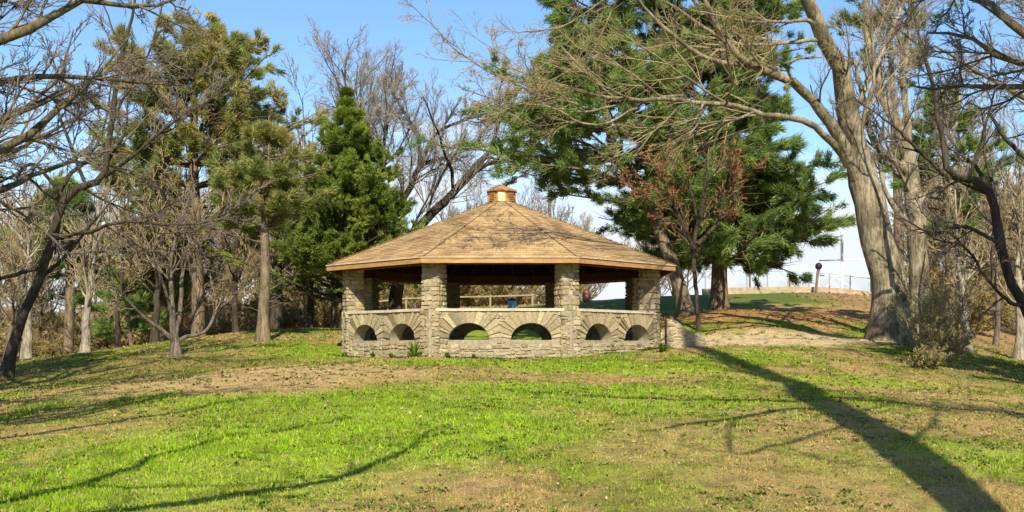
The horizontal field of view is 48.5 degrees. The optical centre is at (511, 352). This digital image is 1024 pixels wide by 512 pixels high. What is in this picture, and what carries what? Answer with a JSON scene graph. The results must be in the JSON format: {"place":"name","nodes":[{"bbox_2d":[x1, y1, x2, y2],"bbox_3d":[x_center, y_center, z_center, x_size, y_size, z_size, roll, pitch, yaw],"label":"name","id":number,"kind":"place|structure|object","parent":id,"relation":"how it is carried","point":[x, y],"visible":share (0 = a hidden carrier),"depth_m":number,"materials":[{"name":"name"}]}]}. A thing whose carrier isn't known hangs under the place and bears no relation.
{"place":"outdoors","nodes":[
{"label":"outdoors","id":0,"kind":"place"},
{"bbox_2d":[0,292,1023,511],"bbox_3d":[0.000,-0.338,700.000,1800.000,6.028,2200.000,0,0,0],"label":"ground","id":1,"kind":"structure","parent":0,"point":[775,301],"depth_m":14.04,"materials":[{"name":"green plant"}]},
{"bbox_2d":[0,308,32,360],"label":"bare shrub","id":2,"kind":"object","parent":1,"relation":"on","point":[2,332],"visible":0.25,"depth_m":46.13,"materials":[{"name":"brown plant"}]},
{"bbox_2d":[0,214,47,318],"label":"woodland tree","id":3,"kind":"object","parent":1,"relation":"on","point":[17,291],"visible":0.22,"depth_m":64.71,"materials":[{"name":"grey plant"}]},
{"bbox_2d":[0,180,54,358],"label":"forest tree","id":4,"kind":"object","parent":1,"relation":"on","point":[15,309],"visible":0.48,"depth_m":41.90,"materials":[{"name":"grey plant"}]},
{"bbox_2d":[0,179,61,295],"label":"woodland tree","id":5,"kind":"object","parent":1,"relation":"on","point":[14,225],"visible":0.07,"depth_m":78.34,"materials":[{"name":"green plant"}]},
{"bbox_2d":[0,170,64,358],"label":"forest tree","id":6,"kind":"object","parent":1,"relation":"on","point":[26,350],"visible":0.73,"depth_m":37.93,"materials":[{"name":"brown wood"}]},
{"bbox_2d":[0,292,80,360],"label":"bare shrub","id":7,"kind":"object","parent":1,"relation":"on","point":[21,342],"visible":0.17,"depth_m":47.84,"materials":[{"name":"brown plant"}]},
{"bbox_2d":[0,117,81,308],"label":"woodland tree","id":8,"kind":"object","parent":1,"relation":"on","point":[10,266],"visible":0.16,"depth_m":58.74,"materials":[{"name":"grey plant"}]},
{"bbox_2d":[26,243,73,345],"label":"woodland tree","id":9,"kind":"object","parent":1,"relation":"on","point":[40,312],"visible":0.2,"depth_m":61.89,"materials":[{"name":"grey plant"}]},
{"bbox_2d":[34,318,81,347],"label":"bare shrub","id":10,"kind":"object","parent":1,"relation":"on","point":[54,333],"visible":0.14,"depth_m":61.99,"materials":[{"name":"brown plant"}]},
{"bbox_2d":[0,173,119,353],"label":"white pine","id":11,"kind":"object","parent":1,"relation":"on","point":[78,201],"visible":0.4,"depth_m":47.82,"materials":[{"name":"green plant"}]},
{"bbox_2d":[0,63,124,176],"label":"shade tree","id":12,"kind":"object","parent":1,"relation":"on","point":[25,145],"visible":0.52,"depth_m":24.75,"materials":[{"name":"brown plant"}]},
{"bbox_2d":[33,327,104,355],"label":"bare shrub","id":13,"kind":"object","parent":1,"relation":"on","point":[47,350],"visible":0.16,"depth_m":48.65,"materials":[{"name":"brown plant"}]},
{"bbox_2d":[32,303,108,346],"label":"bare shrub","id":14,"kind":"object","parent":1,"relation":"on","point":[79,319],"visible":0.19,"depth_m":66.62,"materials":[{"name":"brown plant"}]},
{"bbox_2d":[49,334,106,355],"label":"bare shrub","id":15,"kind":"object","parent":1,"relation":"on","point":[57,347],"visible":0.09,"depth_m":48.52,"materials":[{"name":"brown plant"}]},
{"bbox_2d":[56,211,104,292],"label":"woodland tree","id":16,"kind":"object","parent":1,"relation":"on","point":[81,271],"visible":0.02,"depth_m":79.02,"materials":[{"name":"grey plant"}]},
{"bbox_2d":[0,10,192,197],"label":"shade tree","id":17,"kind":"object","parent":1,"relation":"on","point":[13,122],"visible":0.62,"depth_m":17.57,"materials":[{"name":"brown plant"}]},
{"bbox_2d":[61,177,135,352],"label":"birch tree","id":18,"kind":"object","parent":1,"relation":"on","point":[85,345],"visible":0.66,"depth_m":36.02,"materials":[{"name":"beige plant"}]},
{"bbox_2d":[75,167,138,302],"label":"woodland tree","id":19,"kind":"object","parent":1,"relation":"on","point":[90,177],"visible":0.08,"depth_m":75.18,"materials":[{"name":"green plant"}]},
{"bbox_2d":[0,0,233,262],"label":"overhanging tree","id":20,"kind":"object","parent":1,"relation":"on","point":[16,31],"visible":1,"depth_m":13.38,"materials":[{"name":"brown plant"}]},
{"bbox_2d":[94,170,157,347],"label":"forest tree","id":21,"kind":"object","parent":1,"relation":"on","point":[122,274],"visible":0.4,"depth_m":40.90,"materials":[{"name":"brown plant"}]},
{"bbox_2d":[90,267,176,345],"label":"pine sapling","id":22,"kind":"object","parent":1,"relation":"on","point":[141,326],"visible":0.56,"depth_m":41.70,"materials":[{"name":"green plant"}]},
{"bbox_2d":[0,0,275,378],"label":"crooked tree","id":23,"kind":"object","parent":1,"relation":"on","point":[8,366],"visible":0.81,"depth_m":26.85,"materials":[{"name":"brown plant"}]},
{"bbox_2d":[90,314,190,347],"bbox_3d":[-16.958,-0.635,52.200,4.216,3.052,4.589,0,0,15],"label":"bare shrub","id":24,"kind":"object","parent":1,"relation":"on","point":[111,318],"visible":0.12,"depth_m":51.07,"materials":[{"name":"brown plant"}]},
{"bbox_2d":[93,312,190,348],"bbox_3d":[-16.636,-0.709,51.499,4.439,3.169,4.586,0,0,-1],"label":"bare shrub","id":25,"kind":"object","parent":1,"relation":"on","point":[112,344],"visible":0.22,"depth_m":50.38,"materials":[{"name":"brown plant"}]},
{"bbox_2d":[112,125,199,342],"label":"forest tree","id":26,"kind":"object","parent":1,"relation":"on","point":[154,334],"visible":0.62,"depth_m":39.92,"materials":[{"name":"brown plant"}]},
{"bbox_2d":[95,92,218,335],"bbox_3d":[-15.851,-5.998,52.153,6.490,13.253,5.849,0,0,28],"label":"woodland tree","id":27,"kind":"object","parent":1,"relation":"on","point":[187,176],"visible":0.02,"depth_m":51.80,"materials":[{"name":"brown plant"}]},
{"bbox_2d":[101,206,220,341],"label":"bare tree","id":28,"kind":"object","parent":1,"relation":"on","point":[176,280],"visible":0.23,"depth_m":46.66,"materials":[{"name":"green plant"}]},
{"bbox_2d":[90,167,266,355],"bbox_3d":[-8.857,-2.253,30.173,1.887,5.181,4.770,0,0,42],"label":"tree","id":29,"kind":"object","parent":1,"relation":"on","point":[173,338],"visible":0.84,"depth_m":29.96,"materials":[{"name":"grey plant"}]},
{"bbox_2d":[130,167,230,319],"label":"woodland tree","id":30,"kind":"object","parent":1,"relation":"on","point":[210,267],"visible":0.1,"depth_m":49.31,"materials":[{"name":"brown plant"}]},
{"bbox_2d":[149,168,225,331],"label":"woodland tree","id":31,"kind":"object","parent":1,"relation":"on","point":[209,265],"visible":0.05,"depth_m":55.09,"materials":[{"name":"brown plant"}]},
{"bbox_2d":[145,287,246,329],"bbox_3d":[-17.371,-2.006,62.452,5.491,3.652,5.044,0,0,-15],"label":"bare shrub","id":32,"kind":"object","parent":1,"relation":"on","point":[150,315],"visible":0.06,"depth_m":61.73,"materials":[{"name":"brown plant"}]},
{"bbox_2d":[64,4,336,336],"bbox_3d":[-11.908,-6.721,44.001,11.228,13.524,10.355,0,0,0],"label":"white pine","id":33,"kind":"object","parent":1,"relation":"on","point":[224,123],"visible":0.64,"depth_m":42.77,"materials":[{"name":"green plant"}]},
{"bbox_2d":[168,274,258,335],"bbox_3d":[-14.516,-1.801,54.979,5.905,4.271,4.914,0,0,6],"label":"bare shrub","id":34,"kind":"object","parent":1,"relation":"on","point":[221,317],"visible":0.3,"depth_m":55.15,"materials":[{"name":"brown plant"}]},
{"bbox_2d":[181,284,249,332],"bbox_3d":[-16.467,-2.241,62.645,4.949,3.584,5.388,0,0,14],"label":"bare shrub","id":35,"kind":"object","parent":1,"relation":"on","point":[225,289],"visible":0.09,"depth_m":61.65,"materials":[{"name":"brown plant"}]},
{"bbox_2d":[203,227,239,309],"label":"woodland tree","id":36,"kind":"object","parent":1,"relation":"on","point":[221,276],"visible":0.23,"depth_m":63.65,"materials":[{"name":"brown plant"}]},
{"bbox_2d":[203,178,257,293],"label":"woodland tree","id":37,"kind":"object","parent":1,"relation":"on","point":[230,286],"visible":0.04,"depth_m":67.41,"materials":[{"name":"brown plant"}]},
{"bbox_2d":[206,311,254,335],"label":"bare shrub","id":38,"kind":"object","parent":1,"relation":"on","point":[221,321],"visible":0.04,"depth_m":55.01,"materials":[{"name":"brown plant"}]},
{"bbox_2d":[206,313,257,334],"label":"bare shrub","id":39,"kind":"object","parent":1,"relation":"on","point":[226,324],"visible":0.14,"depth_m":51.90,"materials":[{"name":"brown plant"}]},
{"bbox_2d":[208,140,260,332],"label":"forest tree","id":40,"kind":"object","parent":1,"relation":"on","point":[235,282],"visible":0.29,"depth_m":41.89,"materials":[{"name":"brown plant"}]},
{"bbox_2d":[223,222,288,297],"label":"woodland tree","id":41,"kind":"object","parent":1,"relation":"on","point":[248,267],"visible":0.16,"depth_m":60.68,"materials":[{"name":"brown plant"}]},
{"bbox_2d":[226,282,307,329],"bbox_3d":[-12.071,-2.062,57.069,4.445,3.173,4.592,0,0,-2],"label":"bare shrub","id":42,"kind":"object","parent":1,"relation":"on","point":[290,317],"visible":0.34,"depth_m":56.62,"materials":[{"name":"brown plant"}]},
{"bbox_2d":[199,118,340,341],"bbox_3d":[-7.695,-3.661,34.963,4.258,7.132,4.277,0,0,25],"label":"white pine","id":43,"kind":"object","parent":1,"relation":"on","point":[238,177],"visible":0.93,"depth_m":34.78,"materials":[{"name":"green plant"}]},
{"bbox_2d":[253,104,311,328],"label":"forest tree","id":44,"kind":"object","parent":1,"relation":"on","point":[276,317],"visible":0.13,"depth_m":42.90,"materials":[{"name":"green plant"}]},
{"bbox_2d":[241,280,326,323],"bbox_3d":[-12.188,-2.573,60.987,5.194,3.454,4.771,0,0,3],"label":"bare shrub","id":45,"kind":"object","parent":1,"relation":"on","point":[256,295],"visible":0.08,"depth_m":60.87,"materials":[{"name":"brown plant"}]},
{"bbox_2d":[259,52,333,327],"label":"woodland tree","id":46,"kind":"object","parent":1,"relation":"on","point":[301,312],"visible":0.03,"depth_m":49.92,"materials":[{"name":"green plant"}]},
{"bbox_2d":[269,123,324,327],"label":"forest tree","id":47,"kind":"object","parent":1,"relation":"on","point":[310,316],"visible":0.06,"depth_m":43.86,"materials":[{"name":"green plant"}]},
{"bbox_2d":[275,95,329,327],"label":"woodland tree","id":48,"kind":"object","parent":1,"relation":"on","point":[311,163],"depth_m":57.38,"materials":[{"name":"green plant"}]},
{"bbox_2d":[270,282,340,327],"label":"bare shrub","id":49,"kind":"object","parent":1,"relation":"on","point":[323,317],"visible":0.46,"depth_m":58.05,"materials":[{"name":"brown plant"}]},
{"bbox_2d":[214,86,428,328],"bbox_3d":[-5.785,-5.343,43.227,8.946,9.594,9.074,0,0,28],"label":"spruce tree","id":50,"kind":"object","parent":1,"relation":"on","point":[364,205],"visible":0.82,"depth_m":41.90,"materials":[{"name":"green plant"}]},
{"bbox_2d":[324,223,363,327],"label":"woodland tree","id":51,"kind":"object","parent":1,"relation":"on","point":[335,305],"visible":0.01,"depth_m":52.29,"materials":[{"name":"brown plant"}]},
{"bbox_2d":[378,285,413,308],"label":"bare shrub","id":52,"kind":"object","parent":1,"relation":"on","point":[383,293],"visible":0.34,"depth_m":70.15,"materials":[{"name":"brown plant"}]},
{"bbox_2d":[379,284,422,308],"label":"bare shrub","id":53,"kind":"object","parent":1,"relation":"on","point":[417,293],"visible":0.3,"depth_m":72.67,"materials":[{"name":"brown plant"}]},
{"bbox_2d":[405,338,426,356],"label":"spiky plant","id":54,"kind":"object","parent":1,"relation":"on","point":[414,351],"visible":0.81,"depth_m":29.17,"materials":[{"name":"green plant"}]},
{"bbox_2d":[297,14,593,309],"bbox_3d":[-2.740,-7.241,47.242,10.021,13.808,11.338,0,0,-35],"label":"bare tree","id":55,"kind":"object","parent":1,"relation":"on","point":[385,116],"visible":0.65,"depth_m":46.45,"materials":[{"name":"grey plant"}]},
{"bbox_2d":[423,167,472,222],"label":"woodland tree","id":56,"kind":"object","parent":1,"relation":"on","point":[441,214],"visible":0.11,"depth_m":79.54,"materials":[{"name":"grey plant"}]},
{"bbox_2d":[379,293,544,308],"bbox_3d":[-2.400,-2.773,63.983,11.940,1.593,0.135,0,0,0],"label":"rail fence","id":57,"kind":"object","parent":1,"relation":"on","point":[489,296],"visible":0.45,"depth_m":63.91,"materials":[{"name":"brown wood"}]},
{"bbox_2d":[446,169,492,306],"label":"woodland tree","id":58,"kind":"object","parent":1,"relation":"on","point":[453,210],"visible":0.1,"depth_m":72.93,"materials":[{"name":"grey plant"}]},
{"bbox_2d":[460,286,482,306],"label":"bare shrub","id":59,"kind":"object","parent":1,"relation":"on","point":[462,291],"visible":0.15,"depth_m":72.10,"materials":[{"name":"brown plant"}]},
{"bbox_2d":[460,173,488,211],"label":"woodland tree","id":60,"kind":"object","parent":1,"relation":"on","point":[474,189],"visible":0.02,"depth_m":88.63,"materials":[{"name":"grey plant"}]},
{"bbox_2d":[462,286,518,306],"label":"bare shrub","id":61,"kind":"object","parent":1,"relation":"on","point":[489,292],"visible":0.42,"depth_m":71.04,"materials":[{"name":"brown plant"}]},
{"bbox_2d":[463,286,517,305],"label":"bare shrub","id":62,"kind":"object","parent":1,"relation":"on","point":[499,301],"visible":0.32,"depth_m":71.64,"materials":[{"name":"brown plant"}]},
{"bbox_2d":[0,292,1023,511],"bbox_3d":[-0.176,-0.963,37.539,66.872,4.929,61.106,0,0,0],"label":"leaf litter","id":63,"kind":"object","parent":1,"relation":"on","point":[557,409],"visible":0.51,"depth_m":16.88,"materials":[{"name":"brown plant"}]},
{"bbox_2d":[326,185,707,357],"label":"stone pavilion","id":64,"kind":"structure","parent":1,"relation":"on","point":[501,237],"depth_m":30.91,"materials":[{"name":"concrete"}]},
{"bbox_2d":[504,286,543,304],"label":"bare shrub","id":65,"kind":"object","parent":1,"relation":"on","point":[520,300],"visible":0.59,"depth_m":74.50,"materials":[{"name":"brown plant"}]},
{"bbox_2d":[517,176,552,287],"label":"woodland tree","id":66,"kind":"object","parent":1,"relation":"on","point":[535,198],"visible":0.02,"depth_m":86.07,"materials":[{"name":"grey plant"}]},
{"bbox_2d":[530,185,581,228],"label":"woodland tree","id":67,"kind":"object","parent":1,"relation":"on","point":[566,215],"visible":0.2,"depth_m":74.04,"materials":[{"name":"brown plant"}]},
{"bbox_2d":[532,284,597,300],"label":"bare shrub","id":68,"kind":"object","parent":1,"relation":"on","point":[543,287],"visible":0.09,"depth_m":75.75,"materials":[{"name":"brown plant"}]},
{"bbox_2d":[579,212,608,299],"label":"woodland tree","id":69,"kind":"object","parent":1,"relation":"on","point":[600,286],"visible":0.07,"depth_m":106.96,"materials":[{"name":"brown plant"}]},
{"bbox_2d":[405,0,800,316],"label":"white pine","id":70,"kind":"object","parent":1,"relation":"on","point":[568,160],"visible":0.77,"depth_m":40.26,"materials":[{"name":"green plant"}]},
{"bbox_2d":[641,239,675,295],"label":"woodland tree","id":71,"kind":"object","parent":1,"relation":"on","point":[667,284],"visible":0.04,"depth_m":98.55,"materials":[{"name":"brown plant"}]},
{"bbox_2d":[396,0,941,344],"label":"sycamore tree","id":72,"kind":"object","parent":1,"relation":"on","point":[846,141],"visible":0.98,"depth_m":30.65,"materials":[{"name":"beige plant"}]},
{"bbox_2d":[619,135,768,330],"bbox_3d":[6.066,-3.839,37.956,5.124,6.710,2.680,0,0,0],"label":"red maple","id":73,"kind":"object","parent":1,"relation":"on","point":[694,244],"visible":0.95,"depth_m":37.94,"materials":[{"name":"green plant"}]},
{"bbox_2d":[589,0,855,309],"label":"white pine","id":74,"kind":"object","parent":1,"relation":"on","point":[762,234],"visible":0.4,"depth_m":43.92,"materials":[{"name":"green plant"}]},
{"bbox_2d":[702,286,870,295],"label":"stone wall","id":75,"kind":"structure","parent":1,"relation":"on","point":[746,290],"depth_m":61.80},
{"bbox_2d":[705,270,871,291],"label":"chain link fence","id":76,"kind":"object","parent":1,"relation":"on","point":[870,284],"visible":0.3,"depth_m":65.99,"materials":[{"name":"metal"}]},
{"bbox_2d":[814,263,821,291],"bbox_3d":[16.428,-3.872,60.995,0.394,1.907,0.387,0,0,-42],"label":"post lamp","id":77,"kind":"object","parent":1,"relation":"on","point":[818,266],"visible":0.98,"depth_m":60.93,"materials":[{"name":"black metal"}]},
{"bbox_2d":[818,232,869,288],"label":"steel frame","id":78,"kind":"object","parent":1,"relation":"on","point":[841,270],"visible":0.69,"depth_m":73.95,"materials":[{"name":"paint"}]},
{"bbox_2d":[823,0,960,264],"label":"bare tree","id":79,"kind":"object","parent":1,"relation":"on","point":[898,240],"visible":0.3,"depth_m":61.88,"materials":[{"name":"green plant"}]},
{"bbox_2d":[819,0,984,342],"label":"sycamore tree","id":80,"kind":"object","parent":1,"relation":"on","point":[918,260],"visible":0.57,"depth_m":34.80,"materials":[{"name":"beige plant"}]},
{"bbox_2d":[882,281,960,351],"bbox_3d":[10.802,-0.901,30.145,2.138,1.998,1.839,0,0,-20],"label":"dry brush","id":81,"kind":"object","parent":1,"relation":"on","point":[935,311],"visible":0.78,"depth_m":29.89,"materials":[{"name":"beige plant"}]},
{"bbox_2d":[891,153,953,269],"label":"woodland tree","id":82,"kind":"object","parent":1,"relation":"on","point":[931,256],"visible":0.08,"depth_m":67.84,"materials":[{"name":"brown plant"}]},
{"bbox_2d":[892,189,954,271],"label":"woodland tree","id":83,"kind":"object","parent":1,"relation":"on","point":[933,258],"visible":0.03,"depth_m":73.56,"materials":[{"name":"brown plant"}]},
{"bbox_2d":[828,0,1023,324],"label":"crooked tree","id":84,"kind":"object","parent":1,"relation":"on","point":[997,233],"visible":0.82,"depth_m":28.85,"materials":[{"name":"brown plant"}]},
{"bbox_2d":[903,340,953,369],"bbox_3d":[9.806,0.067,26.443,1.066,0.766,1.066,0,0,-24],"label":"dry brush","id":85,"kind":"object","parent":1,"relation":"on","point":[930,360],"visible":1,"depth_m":26.32,"materials":[{"name":"beige plant"}]},
{"bbox_2d":[903,249,957,307],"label":"bare shrub","id":86,"kind":"object","parent":1,"relation":"on","point":[932,274],"visible":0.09,"depth_m":52.78,"materials":[{"name":"brown plant"}]},
{"bbox_2d":[892,248,993,351],"bbox_3d":[11.949,-1.427,31.578,2.704,2.864,1.884,0,0,18],"label":"dry brush","id":87,"kind":"object","parent":1,"relation":"on","point":[949,309],"visible":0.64,"depth_m":31.44,"materials":[{"name":"beige plant"}]},
{"bbox_2d":[883,35,1003,311],"bbox_3d":[21.381,-8.524,56.645,5.972,13.532,6.626,0,0,20],"label":"woodland tree","id":88,"kind":"object","parent":1,"relation":"on","point":[933,243],"visible":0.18,"depth_m":56.27,"materials":[{"name":"brown plant"}]},
{"bbox_2d":[867,0,1023,132],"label":"overhanging tree","id":89,"kind":"object","parent":1,"relation":"on","point":[997,11],"visible":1,"depth_m":13.91,"materials":[{"name":"brown plant"}]},
{"bbox_2d":[873,83,1022,343],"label":"white pine","id":90,"kind":"object","parent":1,"relation":"on","point":[971,145],"visible":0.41,"depth_m":39.44,"materials":[{"name":"green plant"}]},
{"bbox_2d":[911,316,985,360],"bbox_3d":[11.085,-0.373,28.865,1.674,1.252,1.592,0,0,0],"label":"dry brush","id":91,"kind":"object","parent":1,"relation":"on","point":[955,338],"visible":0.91,"depth_m":28.80,"materials":[{"name":"beige plant"}]},
{"bbox_2d":[877,2,1023,113],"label":"shade tree","id":92,"kind":"object","parent":1,"relation":"on","point":[1021,96],"visible":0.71,"depth_m":22.08,"materials":[{"name":"brown plant"}]},
{"bbox_2d":[928,136,1010,285],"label":"woodland tree","id":93,"kind":"object","parent":1,"relation":"on","point":[942,207],"visible":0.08,"depth_m":58.64,"materials":[{"name":"brown plant"}]},
{"bbox_2d":[931,168,1008,352],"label":"birch tree","id":94,"kind":"object","parent":1,"relation":"on","point":[957,218],"visible":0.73,"depth_m":34.09,"materials":[{"name":"beige plant"}]},
{"bbox_2d":[931,275,1015,333],"bbox_3d":[19.472,-2.032,48.119,3.617,2.582,3.737,0,0,-10],"label":"bare shrub","id":95,"kind":"object","parent":1,"relation":"on","point":[975,315],"visible":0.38,"depth_m":47.33,"materials":[{"name":"brown plant"}]},
{"bbox_2d":[934,142,1016,296],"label":"woodland tree","id":96,"kind":"object","parent":1,"relation":"on","point":[1009,234],"visible":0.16,"depth_m":60.95,"materials":[{"name":"brown plant"}]},
{"bbox_2d":[965,147,1023,346],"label":"forest tree","id":97,"kind":"object","parent":1,"relation":"on","point":[996,339],"visible":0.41,"depth_m":43.90,"materials":[{"name":"grey plant"}]},
{"bbox_2d":[966,265,1023,317],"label":"bare shrub","id":98,"kind":"object","parent":1,"relation":"on","point":[981,290],"visible":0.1,"depth_m":56.64,"materials":[{"name":"brown plant"}]},
{"bbox_2d":[972,167,1023,359],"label":"forest tree","id":99,"kind":"object","parent":1,"relation":"on","point":[1018,352],"visible":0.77,"depth_m":35.97,"materials":[{"name":"brown wood"}]},
{"bbox_2d":[978,273,1023,327],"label":"bare shrub","id":100,"kind":"object","parent":1,"relation":"on","point":[1006,323],"visible":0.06,"depth_m":55.19,"materials":[{"name":"brown plant"}]},
{"bbox_2d":[980,105,1023,279],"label":"woodland tree","id":101,"kind":"object","parent":1,"relation":"on","point":[1015,190],"visible":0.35,"depth_m":57.17,"materials":[{"name":"brown plant"}]},
{"bbox_2d":[981,150,1023,268],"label":"woodland tree","id":102,"kind":"object","parent":1,"relation":"on","point":[1020,166],"visible":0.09,"depth_m":61.88,"materials":[{"name":"brown plant"}]},
{"bbox_2d":[983,102,1022,266],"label":"woodland tree","id":103,"kind":"object","parent":1,"relation":"on","point":[1016,176],"visible":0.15,"depth_m":66.98,"materials":[{"name":"brown plant"}]},
{"bbox_2d":[983,128,1023,254],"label":"woodland tree","id":104,"kind":"object","parent":1,"relation":"on","point":[1022,151],"visible":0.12,"depth_m":64.18,"materials":[{"name":"brown plant"}]},
{"bbox_2d":[0,0,1023,319],"label":"sky","id":105,"kind":"structure","parent":0,"point":[283,21],"materials":[{"name":"blue"}]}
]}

